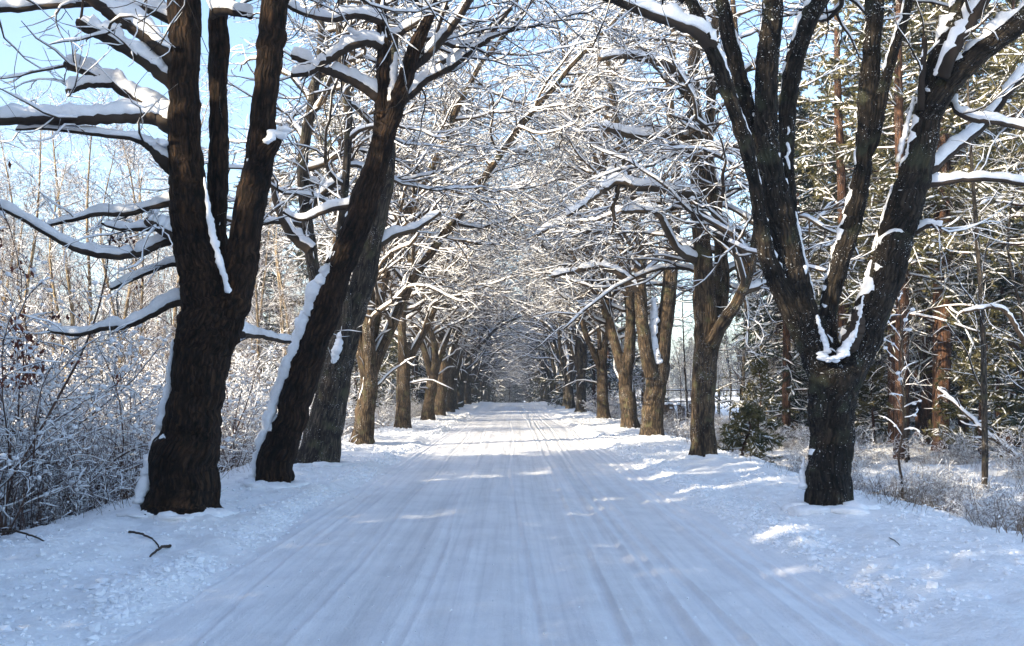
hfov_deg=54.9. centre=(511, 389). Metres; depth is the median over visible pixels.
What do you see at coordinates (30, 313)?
birch tree
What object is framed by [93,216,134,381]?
birch tree
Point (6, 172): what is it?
birch tree
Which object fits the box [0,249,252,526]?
snowy bush
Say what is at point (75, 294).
birch tree
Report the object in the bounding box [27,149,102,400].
birch tree
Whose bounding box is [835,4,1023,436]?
pine tree
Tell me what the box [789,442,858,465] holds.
bush
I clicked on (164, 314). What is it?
birch tree
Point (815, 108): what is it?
pine tree
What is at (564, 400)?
avenue tree
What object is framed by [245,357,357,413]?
snowy bush
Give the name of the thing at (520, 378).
avenue tree
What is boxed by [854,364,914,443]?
young pine
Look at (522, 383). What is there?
avenue tree
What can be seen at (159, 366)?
snowy bush
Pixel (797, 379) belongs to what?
birch tree
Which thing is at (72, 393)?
snowy bush
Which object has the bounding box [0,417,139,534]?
snowy bush
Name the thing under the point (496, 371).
avenue tree
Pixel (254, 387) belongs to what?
snowy bush
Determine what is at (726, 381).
spruce tree
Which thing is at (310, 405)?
snowy bush
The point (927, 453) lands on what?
bush
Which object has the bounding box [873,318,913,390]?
bare tree
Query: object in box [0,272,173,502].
snowy bush
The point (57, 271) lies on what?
birch tree
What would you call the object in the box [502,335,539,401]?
avenue tree
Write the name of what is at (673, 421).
bush
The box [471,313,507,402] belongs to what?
avenue tree
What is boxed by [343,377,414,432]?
snowy bush
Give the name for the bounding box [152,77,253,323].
birch tree
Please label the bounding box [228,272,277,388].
birch tree
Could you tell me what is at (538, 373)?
avenue tree
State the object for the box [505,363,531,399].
avenue tree
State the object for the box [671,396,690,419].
bush
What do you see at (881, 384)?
bare tree
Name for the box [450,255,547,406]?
avenue tree
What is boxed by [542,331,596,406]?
spruce tree
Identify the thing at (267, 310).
tree
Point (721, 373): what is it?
bare tree
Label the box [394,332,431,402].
spruce tree
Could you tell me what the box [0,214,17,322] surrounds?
birch tree
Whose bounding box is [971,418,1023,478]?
bush
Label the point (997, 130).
pine tree
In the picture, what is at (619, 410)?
bush
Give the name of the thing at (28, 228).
birch tree
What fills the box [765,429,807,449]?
bush
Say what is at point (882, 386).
pine tree
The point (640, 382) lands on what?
birch tree
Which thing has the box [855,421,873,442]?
bush
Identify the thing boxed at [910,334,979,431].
spruce tree
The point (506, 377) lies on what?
avenue tree
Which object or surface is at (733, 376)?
spruce tree
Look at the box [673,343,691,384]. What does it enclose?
pine tree
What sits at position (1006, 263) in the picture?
pine tree
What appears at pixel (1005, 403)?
young pine
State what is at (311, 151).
pine tree
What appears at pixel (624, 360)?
avenue tree
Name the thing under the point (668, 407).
fence post
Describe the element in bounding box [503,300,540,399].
avenue tree
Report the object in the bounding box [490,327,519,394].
avenue tree
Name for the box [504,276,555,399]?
avenue tree
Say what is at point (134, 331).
snowy bush
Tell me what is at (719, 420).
bush
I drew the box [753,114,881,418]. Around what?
pine tree
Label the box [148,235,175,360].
birch tree
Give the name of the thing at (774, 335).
bare tree
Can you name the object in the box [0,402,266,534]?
dry stalks
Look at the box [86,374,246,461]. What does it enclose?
snowy bush
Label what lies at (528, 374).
avenue tree
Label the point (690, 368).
pine tree
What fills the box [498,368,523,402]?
spruce tree
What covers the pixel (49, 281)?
birch tree
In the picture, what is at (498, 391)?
avenue tree
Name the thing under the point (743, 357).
birch tree
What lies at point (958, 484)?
bush
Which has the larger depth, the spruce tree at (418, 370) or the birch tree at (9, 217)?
the spruce tree at (418, 370)
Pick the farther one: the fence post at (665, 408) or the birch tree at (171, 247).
the fence post at (665, 408)
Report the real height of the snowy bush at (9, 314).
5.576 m
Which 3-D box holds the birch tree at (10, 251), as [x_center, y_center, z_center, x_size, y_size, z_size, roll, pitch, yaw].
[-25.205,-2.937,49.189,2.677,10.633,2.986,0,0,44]
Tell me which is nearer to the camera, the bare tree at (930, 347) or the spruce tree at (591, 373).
the bare tree at (930, 347)
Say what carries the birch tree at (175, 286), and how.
on the ground at (996, 619)
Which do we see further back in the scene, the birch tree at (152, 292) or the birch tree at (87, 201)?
the birch tree at (152, 292)
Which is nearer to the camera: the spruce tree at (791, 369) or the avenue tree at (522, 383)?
the spruce tree at (791, 369)
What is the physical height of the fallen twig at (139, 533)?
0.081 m
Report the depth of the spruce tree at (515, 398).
270.80 m
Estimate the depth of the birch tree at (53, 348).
31.50 m
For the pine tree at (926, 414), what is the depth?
43.22 m
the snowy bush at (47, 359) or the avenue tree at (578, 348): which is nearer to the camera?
the snowy bush at (47, 359)
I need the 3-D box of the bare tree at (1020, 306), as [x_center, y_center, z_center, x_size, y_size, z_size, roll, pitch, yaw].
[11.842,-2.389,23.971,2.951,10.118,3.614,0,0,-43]
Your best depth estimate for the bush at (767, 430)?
41.43 m
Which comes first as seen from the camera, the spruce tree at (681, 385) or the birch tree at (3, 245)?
the birch tree at (3, 245)
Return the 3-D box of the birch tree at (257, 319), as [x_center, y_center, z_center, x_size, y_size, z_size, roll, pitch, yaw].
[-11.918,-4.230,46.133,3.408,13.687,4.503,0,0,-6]
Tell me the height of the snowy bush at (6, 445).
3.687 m
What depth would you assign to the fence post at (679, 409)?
72.28 m
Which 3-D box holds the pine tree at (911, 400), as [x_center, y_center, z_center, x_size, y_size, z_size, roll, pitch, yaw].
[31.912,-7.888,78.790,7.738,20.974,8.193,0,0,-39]
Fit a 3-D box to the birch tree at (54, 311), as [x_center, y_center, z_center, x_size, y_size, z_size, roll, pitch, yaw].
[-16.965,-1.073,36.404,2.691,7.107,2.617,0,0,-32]
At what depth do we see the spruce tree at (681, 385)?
302.88 m
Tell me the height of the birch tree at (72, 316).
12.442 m
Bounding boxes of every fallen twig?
[128,531,158,547]
[149,544,171,556]
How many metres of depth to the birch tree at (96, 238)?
55.23 m
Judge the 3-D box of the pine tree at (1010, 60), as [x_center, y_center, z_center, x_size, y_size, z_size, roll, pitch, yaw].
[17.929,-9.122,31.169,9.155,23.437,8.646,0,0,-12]
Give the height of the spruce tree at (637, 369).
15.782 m
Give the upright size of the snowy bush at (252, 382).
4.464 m
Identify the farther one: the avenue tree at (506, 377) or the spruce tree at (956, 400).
the avenue tree at (506, 377)
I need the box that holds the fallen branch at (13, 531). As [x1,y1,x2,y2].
[0,524,43,540]
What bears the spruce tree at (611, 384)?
on the ground at (996, 619)
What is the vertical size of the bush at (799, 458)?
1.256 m
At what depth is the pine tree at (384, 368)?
60.28 m
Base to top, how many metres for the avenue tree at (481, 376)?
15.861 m
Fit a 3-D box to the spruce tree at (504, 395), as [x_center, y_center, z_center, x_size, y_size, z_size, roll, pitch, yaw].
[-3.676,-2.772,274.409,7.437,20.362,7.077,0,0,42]
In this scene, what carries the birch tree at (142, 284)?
on the ground at (996, 619)
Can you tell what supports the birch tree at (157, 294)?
on the ground at (996, 619)
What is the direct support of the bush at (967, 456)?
on the ground at (996, 619)
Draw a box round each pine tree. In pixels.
[268,63,418,403]
[278,143,382,401]
[350,290,419,411]
[489,354,502,389]
[493,378,506,402]
[533,245,595,397]
[666,356,679,397]
[671,337,688,387]
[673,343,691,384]
[679,337,693,396]
[715,136,826,399]
[716,351,724,396]
[717,332,734,394]
[731,280,774,396]
[740,96,833,415]
[744,0,931,357]
[750,62,912,392]
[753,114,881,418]
[778,2,1023,443]
[802,0,1023,460]
[813,0,1023,452]
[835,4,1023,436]
[837,5,1022,444]
[837,203,990,436]
[837,213,913,425]
[851,48,959,355]
[852,161,953,422]
[864,110,961,434]
[883,29,1023,439]
[909,106,1017,438]
[910,305,913,417]
[914,33,1023,333]
[915,0,1023,417]
[923,0,1023,446]
[926,19,1023,226]
[953,91,1023,309]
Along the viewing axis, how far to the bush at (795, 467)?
21.13 m
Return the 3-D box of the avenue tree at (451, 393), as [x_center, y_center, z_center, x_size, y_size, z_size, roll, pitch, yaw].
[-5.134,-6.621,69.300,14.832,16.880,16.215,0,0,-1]
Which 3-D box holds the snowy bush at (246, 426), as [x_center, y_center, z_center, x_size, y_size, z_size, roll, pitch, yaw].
[-6.840,0.317,23.406,7.125,4.804,7.587,0,0,-21]
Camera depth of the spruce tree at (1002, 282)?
35.72 m
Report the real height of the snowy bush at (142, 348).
5.323 m
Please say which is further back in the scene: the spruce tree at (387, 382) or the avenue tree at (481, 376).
the avenue tree at (481, 376)
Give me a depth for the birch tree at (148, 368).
46.91 m
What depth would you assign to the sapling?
18.99 m
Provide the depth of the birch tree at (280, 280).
56.37 m
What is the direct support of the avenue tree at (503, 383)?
on the ground at (996, 619)
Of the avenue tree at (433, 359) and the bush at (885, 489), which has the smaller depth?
the bush at (885, 489)
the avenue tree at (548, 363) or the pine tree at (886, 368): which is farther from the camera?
the avenue tree at (548, 363)
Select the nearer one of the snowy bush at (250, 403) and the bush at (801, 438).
the bush at (801, 438)
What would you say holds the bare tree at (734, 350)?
on the ground at (996, 619)
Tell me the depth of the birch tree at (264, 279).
52.51 m
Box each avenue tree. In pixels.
[0,0,517,521]
[131,0,545,467]
[202,0,754,444]
[228,0,716,488]
[262,37,569,428]
[313,104,545,419]
[316,102,579,415]
[381,172,531,411]
[444,197,522,409]
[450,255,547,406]
[451,240,521,405]
[451,246,522,403]
[463,0,752,428]
[464,275,530,403]
[469,93,713,418]
[471,310,528,401]
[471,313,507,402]
[472,289,525,401]
[480,0,767,439]
[480,299,511,401]
[482,297,522,401]
[484,329,525,401]
[486,321,513,401]
[486,328,518,394]
[487,199,622,412]
[487,330,523,401]
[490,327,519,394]
[491,230,610,408]
[491,356,517,397]
[491,367,515,401]
[493,343,509,394]
[493,352,514,396]
[494,372,509,402]
[496,258,562,404]
[496,361,518,398]
[498,289,549,401]
[502,325,536,399]
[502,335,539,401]
[503,0,910,459]
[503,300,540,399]
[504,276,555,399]
[505,229,624,384]
[505,262,588,401]
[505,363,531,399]
[506,314,544,401]
[506,349,532,399]
[507,347,536,385]
[509,256,619,405]
[509,291,545,399]
[509,346,542,401]
[511,340,530,400]
[511,362,529,402]
[512,344,533,388]
[544,0,1023,516]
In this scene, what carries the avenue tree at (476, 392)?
on the ground at (996, 619)
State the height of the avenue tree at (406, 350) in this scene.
15.951 m
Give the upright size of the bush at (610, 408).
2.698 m
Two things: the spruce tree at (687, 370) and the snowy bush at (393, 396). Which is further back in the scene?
the spruce tree at (687, 370)
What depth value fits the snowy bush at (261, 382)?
27.71 m
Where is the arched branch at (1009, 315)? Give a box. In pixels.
[956,303,1023,344]
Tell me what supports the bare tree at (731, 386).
on the ground at (996, 619)
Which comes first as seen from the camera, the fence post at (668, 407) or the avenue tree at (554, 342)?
the fence post at (668, 407)
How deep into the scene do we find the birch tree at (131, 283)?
37.16 m
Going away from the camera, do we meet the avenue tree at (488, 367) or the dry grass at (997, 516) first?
the dry grass at (997, 516)
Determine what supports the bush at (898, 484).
on the ground at (996, 619)
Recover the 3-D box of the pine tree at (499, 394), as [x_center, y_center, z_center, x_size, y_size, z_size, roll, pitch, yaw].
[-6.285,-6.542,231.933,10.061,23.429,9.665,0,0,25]
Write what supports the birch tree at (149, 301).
on the ground at (996, 619)
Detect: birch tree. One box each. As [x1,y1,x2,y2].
[0,82,78,399]
[0,126,39,329]
[0,148,34,374]
[0,163,68,371]
[0,165,22,362]
[0,166,37,373]
[0,189,49,353]
[0,203,35,387]
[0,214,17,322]
[0,231,29,357]
[0,241,29,341]
[10,82,127,387]
[10,286,46,368]
[12,87,139,411]
[12,171,93,401]
[15,255,76,361]
[16,274,45,350]
[17,239,71,382]
[19,219,72,388]
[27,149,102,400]
[29,234,73,350]
[32,265,80,382]
[36,275,94,350]
[39,249,100,365]
[47,123,168,385]
[53,163,128,418]
[55,249,106,386]
[58,277,86,353]
[85,123,161,397]
[91,134,172,364]
[93,140,176,409]
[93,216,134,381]
[95,127,165,383]
[96,262,130,363]
[107,250,169,380]
[109,261,156,381]
[117,186,167,384]
[119,59,233,347]
[127,235,170,394]
[127,248,179,370]
[139,211,172,366]
[143,170,176,363]
[143,259,176,358]
[144,195,180,370]
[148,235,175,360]
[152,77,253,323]
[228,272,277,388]
[228,278,272,396]
[229,175,291,394]
[229,290,283,401]
[243,171,295,382]
[254,188,305,366]
[258,168,307,334]
[259,254,303,378]
[272,260,305,371]
[273,276,314,396]
[632,336,645,396]
[678,280,749,404]
[718,186,763,434]
[720,291,792,408]
[730,266,782,419]
[770,331,807,437]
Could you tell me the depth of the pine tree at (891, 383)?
39.02 m
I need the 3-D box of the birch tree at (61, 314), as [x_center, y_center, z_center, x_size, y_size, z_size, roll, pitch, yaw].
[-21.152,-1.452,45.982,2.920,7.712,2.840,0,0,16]
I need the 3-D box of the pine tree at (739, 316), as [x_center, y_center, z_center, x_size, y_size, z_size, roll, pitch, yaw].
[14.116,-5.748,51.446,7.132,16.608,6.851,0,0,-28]
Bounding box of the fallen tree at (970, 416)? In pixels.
[936,386,1023,461]
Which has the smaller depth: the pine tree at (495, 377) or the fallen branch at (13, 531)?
the fallen branch at (13, 531)
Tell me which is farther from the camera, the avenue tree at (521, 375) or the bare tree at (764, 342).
the avenue tree at (521, 375)
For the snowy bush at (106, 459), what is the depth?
20.45 m
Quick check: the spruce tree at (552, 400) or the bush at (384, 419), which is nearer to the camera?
the bush at (384, 419)
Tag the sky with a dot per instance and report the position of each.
(11, 22)
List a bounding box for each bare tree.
[665,341,688,401]
[669,262,693,427]
[670,320,692,425]
[680,307,729,388]
[716,294,736,417]
[717,336,735,415]
[718,257,755,407]
[724,299,755,390]
[730,324,773,396]
[732,278,782,428]
[764,319,779,368]
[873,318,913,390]
[874,329,887,429]
[879,260,939,462]
[907,0,1023,490]
[909,260,986,399]
[926,95,1023,389]
[1005,265,1023,369]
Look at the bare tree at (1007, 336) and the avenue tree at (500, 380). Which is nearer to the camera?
the bare tree at (1007, 336)
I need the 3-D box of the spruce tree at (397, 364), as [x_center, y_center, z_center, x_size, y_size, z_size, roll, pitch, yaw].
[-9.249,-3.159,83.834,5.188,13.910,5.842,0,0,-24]
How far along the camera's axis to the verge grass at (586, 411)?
13.84 m
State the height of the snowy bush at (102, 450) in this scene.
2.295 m
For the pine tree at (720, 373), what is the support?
on the ground at (996, 619)
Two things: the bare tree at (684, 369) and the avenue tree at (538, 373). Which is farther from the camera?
the avenue tree at (538, 373)
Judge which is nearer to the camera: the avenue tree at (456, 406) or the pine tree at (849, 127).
the pine tree at (849, 127)
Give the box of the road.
[87,402,919,645]
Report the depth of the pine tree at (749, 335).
65.84 m
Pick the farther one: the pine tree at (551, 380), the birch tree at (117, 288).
the pine tree at (551, 380)
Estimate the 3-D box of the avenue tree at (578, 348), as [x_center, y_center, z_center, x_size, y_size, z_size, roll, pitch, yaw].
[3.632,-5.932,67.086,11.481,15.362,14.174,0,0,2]
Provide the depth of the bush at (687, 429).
39.45 m
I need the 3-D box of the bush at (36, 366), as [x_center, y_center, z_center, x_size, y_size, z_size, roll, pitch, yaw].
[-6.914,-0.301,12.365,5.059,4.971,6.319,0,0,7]
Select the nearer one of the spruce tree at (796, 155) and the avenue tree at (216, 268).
the avenue tree at (216, 268)
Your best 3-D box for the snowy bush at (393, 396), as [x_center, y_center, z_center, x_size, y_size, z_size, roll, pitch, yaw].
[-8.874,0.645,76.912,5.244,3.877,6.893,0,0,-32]
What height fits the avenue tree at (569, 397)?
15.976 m
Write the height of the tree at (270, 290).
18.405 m
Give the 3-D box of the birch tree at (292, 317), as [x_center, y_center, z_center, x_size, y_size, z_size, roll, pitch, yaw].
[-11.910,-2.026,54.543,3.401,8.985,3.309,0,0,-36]
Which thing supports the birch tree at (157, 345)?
on the ground at (996, 619)
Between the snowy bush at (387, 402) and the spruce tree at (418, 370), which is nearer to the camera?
the snowy bush at (387, 402)
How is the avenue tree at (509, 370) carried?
on the ground at (996, 619)
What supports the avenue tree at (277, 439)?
on the ground at (996, 619)
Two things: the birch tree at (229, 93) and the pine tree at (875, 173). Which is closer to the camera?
the birch tree at (229, 93)
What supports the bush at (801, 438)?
on the ground at (996, 619)
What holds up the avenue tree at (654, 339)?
on the ground at (996, 619)
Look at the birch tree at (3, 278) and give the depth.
32.78 m
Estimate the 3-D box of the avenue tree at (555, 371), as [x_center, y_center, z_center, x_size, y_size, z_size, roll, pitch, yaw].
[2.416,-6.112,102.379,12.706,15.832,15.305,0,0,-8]
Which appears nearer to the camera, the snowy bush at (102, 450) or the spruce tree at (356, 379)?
the snowy bush at (102, 450)
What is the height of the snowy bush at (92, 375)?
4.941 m
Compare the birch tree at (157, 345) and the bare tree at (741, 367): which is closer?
the birch tree at (157, 345)
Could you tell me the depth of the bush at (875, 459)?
28.25 m
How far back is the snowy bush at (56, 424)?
12.45 m
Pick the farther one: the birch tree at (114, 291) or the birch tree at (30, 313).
the birch tree at (114, 291)
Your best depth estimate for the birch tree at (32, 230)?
30.41 m
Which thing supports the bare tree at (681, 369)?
on the ground at (996, 619)
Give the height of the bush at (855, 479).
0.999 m
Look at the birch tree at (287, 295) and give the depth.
55.27 m
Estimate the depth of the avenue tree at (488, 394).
180.97 m
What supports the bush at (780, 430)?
on the ground at (996, 619)
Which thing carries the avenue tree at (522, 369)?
on the ground at (996, 619)
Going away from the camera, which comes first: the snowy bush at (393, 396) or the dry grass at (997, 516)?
the dry grass at (997, 516)
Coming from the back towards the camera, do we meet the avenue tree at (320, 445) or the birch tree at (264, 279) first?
the birch tree at (264, 279)
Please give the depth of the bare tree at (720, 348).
54.37 m
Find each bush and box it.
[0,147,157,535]
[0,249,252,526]
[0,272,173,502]
[0,282,135,427]
[0,283,255,466]
[0,306,169,520]
[0,314,110,451]
[0,319,255,495]
[0,343,101,530]
[0,347,171,475]
[0,348,118,537]
[0,398,151,524]
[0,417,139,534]
[25,337,159,427]
[30,348,158,416]
[37,313,262,418]
[68,432,149,494]
[82,311,356,472]
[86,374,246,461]
[97,352,249,436]
[100,371,266,470]
[118,351,302,453]
[124,338,261,430]
[228,366,274,404]
[229,380,275,430]
[231,347,393,440]
[233,349,314,437]
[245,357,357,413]
[342,413,379,435]
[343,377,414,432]
[350,392,395,424]
[374,409,394,428]
[375,401,395,425]
[375,408,393,423]
[377,378,418,411]
[389,396,423,418]
[411,406,421,416]
[574,394,593,410]
[578,382,639,417]
[610,399,641,418]
[638,402,689,435]
[639,410,678,423]
[663,409,730,447]
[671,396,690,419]
[685,416,729,442]
[714,413,729,426]
[715,409,738,425]
[739,409,795,443]
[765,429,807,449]
[774,422,809,447]
[774,449,807,472]
[779,420,875,465]
[785,443,809,468]
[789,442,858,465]
[791,454,898,493]
[805,423,910,468]
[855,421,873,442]
[860,477,936,502]
[872,454,968,509]
[875,457,962,511]
[899,458,1013,512]
[903,423,980,464]
[927,473,1023,529]
[941,474,995,496]
[944,434,999,464]
[953,489,1023,531]
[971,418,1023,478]
[982,471,1023,527]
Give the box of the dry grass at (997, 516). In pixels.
[667,430,1023,541]
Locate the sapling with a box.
[878,292,921,500]
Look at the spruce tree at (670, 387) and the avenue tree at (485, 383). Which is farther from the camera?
the spruce tree at (670, 387)
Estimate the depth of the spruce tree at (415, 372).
77.92 m
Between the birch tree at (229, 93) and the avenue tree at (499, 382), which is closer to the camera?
the birch tree at (229, 93)
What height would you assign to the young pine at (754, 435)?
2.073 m
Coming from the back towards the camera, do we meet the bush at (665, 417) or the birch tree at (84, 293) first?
the bush at (665, 417)
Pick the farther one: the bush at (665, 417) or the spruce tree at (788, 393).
the bush at (665, 417)
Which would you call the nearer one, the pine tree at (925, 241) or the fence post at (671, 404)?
the pine tree at (925, 241)
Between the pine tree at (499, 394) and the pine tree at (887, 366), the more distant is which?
the pine tree at (499, 394)
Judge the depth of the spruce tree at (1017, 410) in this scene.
29.30 m
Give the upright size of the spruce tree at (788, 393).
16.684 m
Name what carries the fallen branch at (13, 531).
on the ground at (996, 619)
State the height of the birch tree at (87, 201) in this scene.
13.310 m
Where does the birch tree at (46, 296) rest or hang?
on the ground at (996, 619)
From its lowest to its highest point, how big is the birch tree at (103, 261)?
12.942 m
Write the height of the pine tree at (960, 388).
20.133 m
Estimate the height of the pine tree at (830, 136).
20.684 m
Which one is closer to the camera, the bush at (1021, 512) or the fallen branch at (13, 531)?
the fallen branch at (13, 531)
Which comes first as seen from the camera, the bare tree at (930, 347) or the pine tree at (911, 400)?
the bare tree at (930, 347)
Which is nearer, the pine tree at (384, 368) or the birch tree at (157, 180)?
the birch tree at (157, 180)
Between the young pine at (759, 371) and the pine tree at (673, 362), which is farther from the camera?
the pine tree at (673, 362)
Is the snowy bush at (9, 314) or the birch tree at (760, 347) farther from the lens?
the birch tree at (760, 347)
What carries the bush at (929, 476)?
on the ground at (996, 619)
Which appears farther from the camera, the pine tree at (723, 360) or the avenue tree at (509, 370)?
the pine tree at (723, 360)
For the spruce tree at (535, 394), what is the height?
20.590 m
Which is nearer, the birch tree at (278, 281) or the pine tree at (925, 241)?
the pine tree at (925, 241)
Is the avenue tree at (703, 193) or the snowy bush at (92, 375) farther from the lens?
the snowy bush at (92, 375)
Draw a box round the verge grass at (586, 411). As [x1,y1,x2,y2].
[11,405,1015,532]
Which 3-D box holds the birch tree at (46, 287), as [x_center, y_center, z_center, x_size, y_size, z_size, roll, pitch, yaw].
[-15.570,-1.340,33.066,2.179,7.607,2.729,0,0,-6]
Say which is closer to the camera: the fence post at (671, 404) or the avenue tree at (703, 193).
the avenue tree at (703, 193)
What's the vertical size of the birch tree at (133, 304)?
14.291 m
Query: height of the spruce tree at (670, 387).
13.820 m
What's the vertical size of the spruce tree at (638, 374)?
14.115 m
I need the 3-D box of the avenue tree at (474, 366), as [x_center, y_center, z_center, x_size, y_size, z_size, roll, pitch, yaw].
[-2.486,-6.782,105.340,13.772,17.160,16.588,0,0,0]
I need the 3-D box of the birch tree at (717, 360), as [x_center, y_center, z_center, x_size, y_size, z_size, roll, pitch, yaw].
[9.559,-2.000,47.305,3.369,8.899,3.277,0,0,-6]
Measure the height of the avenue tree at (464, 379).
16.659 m
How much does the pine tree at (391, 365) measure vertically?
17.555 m
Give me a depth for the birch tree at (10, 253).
31.18 m
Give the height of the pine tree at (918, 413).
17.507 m
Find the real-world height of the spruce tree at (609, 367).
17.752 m
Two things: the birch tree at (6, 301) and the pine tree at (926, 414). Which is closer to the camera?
the birch tree at (6, 301)
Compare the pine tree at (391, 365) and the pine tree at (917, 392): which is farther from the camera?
the pine tree at (391, 365)
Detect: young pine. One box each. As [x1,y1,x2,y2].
[717,403,784,462]
[728,357,797,459]
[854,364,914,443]
[921,300,1023,458]
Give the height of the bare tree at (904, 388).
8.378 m
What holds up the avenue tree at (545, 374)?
on the ground at (996, 619)
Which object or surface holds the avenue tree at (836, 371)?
on the ground at (996, 619)
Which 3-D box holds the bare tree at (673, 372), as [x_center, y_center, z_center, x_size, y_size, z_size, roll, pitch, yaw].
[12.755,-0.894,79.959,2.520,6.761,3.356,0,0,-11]
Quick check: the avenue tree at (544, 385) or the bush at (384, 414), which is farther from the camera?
the avenue tree at (544, 385)
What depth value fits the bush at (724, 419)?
53.40 m
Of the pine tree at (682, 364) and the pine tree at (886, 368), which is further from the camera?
the pine tree at (682, 364)
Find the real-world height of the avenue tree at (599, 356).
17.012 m
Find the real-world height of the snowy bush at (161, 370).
5.001 m
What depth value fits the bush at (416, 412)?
61.25 m
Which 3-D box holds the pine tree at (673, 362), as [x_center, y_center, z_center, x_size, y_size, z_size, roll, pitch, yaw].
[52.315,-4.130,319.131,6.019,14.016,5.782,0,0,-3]
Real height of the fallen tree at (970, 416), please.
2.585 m
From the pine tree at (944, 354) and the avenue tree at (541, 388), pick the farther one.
the avenue tree at (541, 388)
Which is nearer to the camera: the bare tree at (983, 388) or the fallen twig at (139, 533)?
the fallen twig at (139, 533)
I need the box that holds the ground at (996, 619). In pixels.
[0,391,1023,645]
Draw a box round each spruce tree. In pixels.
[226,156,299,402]
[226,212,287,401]
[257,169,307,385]
[289,240,350,411]
[347,355,383,426]
[350,332,418,416]
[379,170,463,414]
[382,332,425,402]
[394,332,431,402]
[471,360,481,402]
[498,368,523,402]
[498,381,508,402]
[507,370,523,402]
[526,365,540,401]
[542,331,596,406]
[554,310,619,411]
[576,250,637,408]
[585,342,618,403]
[610,312,641,402]
[611,272,676,416]
[666,369,675,396]
[666,373,674,399]
[673,353,688,396]
[676,370,685,397]
[679,346,691,396]
[714,70,860,445]
[721,359,733,396]
[732,356,740,396]
[743,142,836,440]
[770,320,807,428]
[793,138,887,439]
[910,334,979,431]
[910,361,990,417]
[925,204,1023,452]
[1008,408,1023,436]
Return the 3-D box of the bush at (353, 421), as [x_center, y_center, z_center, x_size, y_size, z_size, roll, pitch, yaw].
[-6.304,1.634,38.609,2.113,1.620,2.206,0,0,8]
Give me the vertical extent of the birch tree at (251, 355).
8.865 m
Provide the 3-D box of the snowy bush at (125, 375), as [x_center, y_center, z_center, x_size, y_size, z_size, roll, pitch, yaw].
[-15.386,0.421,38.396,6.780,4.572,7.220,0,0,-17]
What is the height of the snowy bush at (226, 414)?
3.272 m
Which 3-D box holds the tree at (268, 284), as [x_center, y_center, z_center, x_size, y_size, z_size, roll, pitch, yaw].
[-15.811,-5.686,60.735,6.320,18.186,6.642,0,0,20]
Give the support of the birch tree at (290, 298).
on the ground at (996, 619)
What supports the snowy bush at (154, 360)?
on the ground at (996, 619)
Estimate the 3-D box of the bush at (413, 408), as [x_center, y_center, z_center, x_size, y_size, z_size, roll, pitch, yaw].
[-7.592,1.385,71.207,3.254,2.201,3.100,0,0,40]
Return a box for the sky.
[0,0,1021,391]
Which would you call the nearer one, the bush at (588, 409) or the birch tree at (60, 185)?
the birch tree at (60, 185)
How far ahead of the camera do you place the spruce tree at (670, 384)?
308.21 m
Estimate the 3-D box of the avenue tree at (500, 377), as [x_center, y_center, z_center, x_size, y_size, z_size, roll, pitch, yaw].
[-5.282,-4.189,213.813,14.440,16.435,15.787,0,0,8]
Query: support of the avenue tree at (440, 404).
on the ground at (996, 619)
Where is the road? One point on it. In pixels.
(422, 591)
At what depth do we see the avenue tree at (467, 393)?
100.61 m
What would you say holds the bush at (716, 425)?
on the ground at (996, 619)
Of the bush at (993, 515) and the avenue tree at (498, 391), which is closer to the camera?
the bush at (993, 515)
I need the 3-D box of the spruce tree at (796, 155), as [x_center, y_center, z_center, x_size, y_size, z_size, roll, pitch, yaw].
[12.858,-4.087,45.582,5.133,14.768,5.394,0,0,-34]
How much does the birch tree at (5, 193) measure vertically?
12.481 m
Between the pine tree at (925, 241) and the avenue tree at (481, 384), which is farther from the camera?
the avenue tree at (481, 384)
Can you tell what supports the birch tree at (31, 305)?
on the ground at (996, 619)
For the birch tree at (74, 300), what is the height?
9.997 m
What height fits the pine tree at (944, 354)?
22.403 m
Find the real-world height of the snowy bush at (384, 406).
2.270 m
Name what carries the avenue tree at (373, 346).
on the ground at (996, 619)
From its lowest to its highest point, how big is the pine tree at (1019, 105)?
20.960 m
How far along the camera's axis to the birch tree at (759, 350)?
45.62 m
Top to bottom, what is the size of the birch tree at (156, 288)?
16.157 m
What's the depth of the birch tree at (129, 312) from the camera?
55.77 m
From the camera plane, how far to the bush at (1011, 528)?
15.52 m
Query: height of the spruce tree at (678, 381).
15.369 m
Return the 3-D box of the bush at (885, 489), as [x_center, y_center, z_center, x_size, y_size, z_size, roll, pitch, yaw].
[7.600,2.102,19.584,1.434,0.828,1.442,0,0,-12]
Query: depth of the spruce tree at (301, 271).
72.14 m
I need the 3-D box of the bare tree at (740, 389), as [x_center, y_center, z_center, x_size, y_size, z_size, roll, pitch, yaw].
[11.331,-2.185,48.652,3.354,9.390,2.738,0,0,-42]
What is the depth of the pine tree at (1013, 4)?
39.83 m
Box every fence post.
[663,403,667,422]
[667,402,669,421]
[670,402,676,421]
[677,403,681,420]
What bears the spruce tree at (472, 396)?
on the ground at (996, 619)
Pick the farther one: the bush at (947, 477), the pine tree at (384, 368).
the pine tree at (384, 368)
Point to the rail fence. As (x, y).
(690, 390)
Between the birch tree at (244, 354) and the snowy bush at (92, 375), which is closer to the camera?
the snowy bush at (92, 375)
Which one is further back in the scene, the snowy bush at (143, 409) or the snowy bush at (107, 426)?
the snowy bush at (143, 409)
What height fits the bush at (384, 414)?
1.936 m
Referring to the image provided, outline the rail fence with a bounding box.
[667,389,739,410]

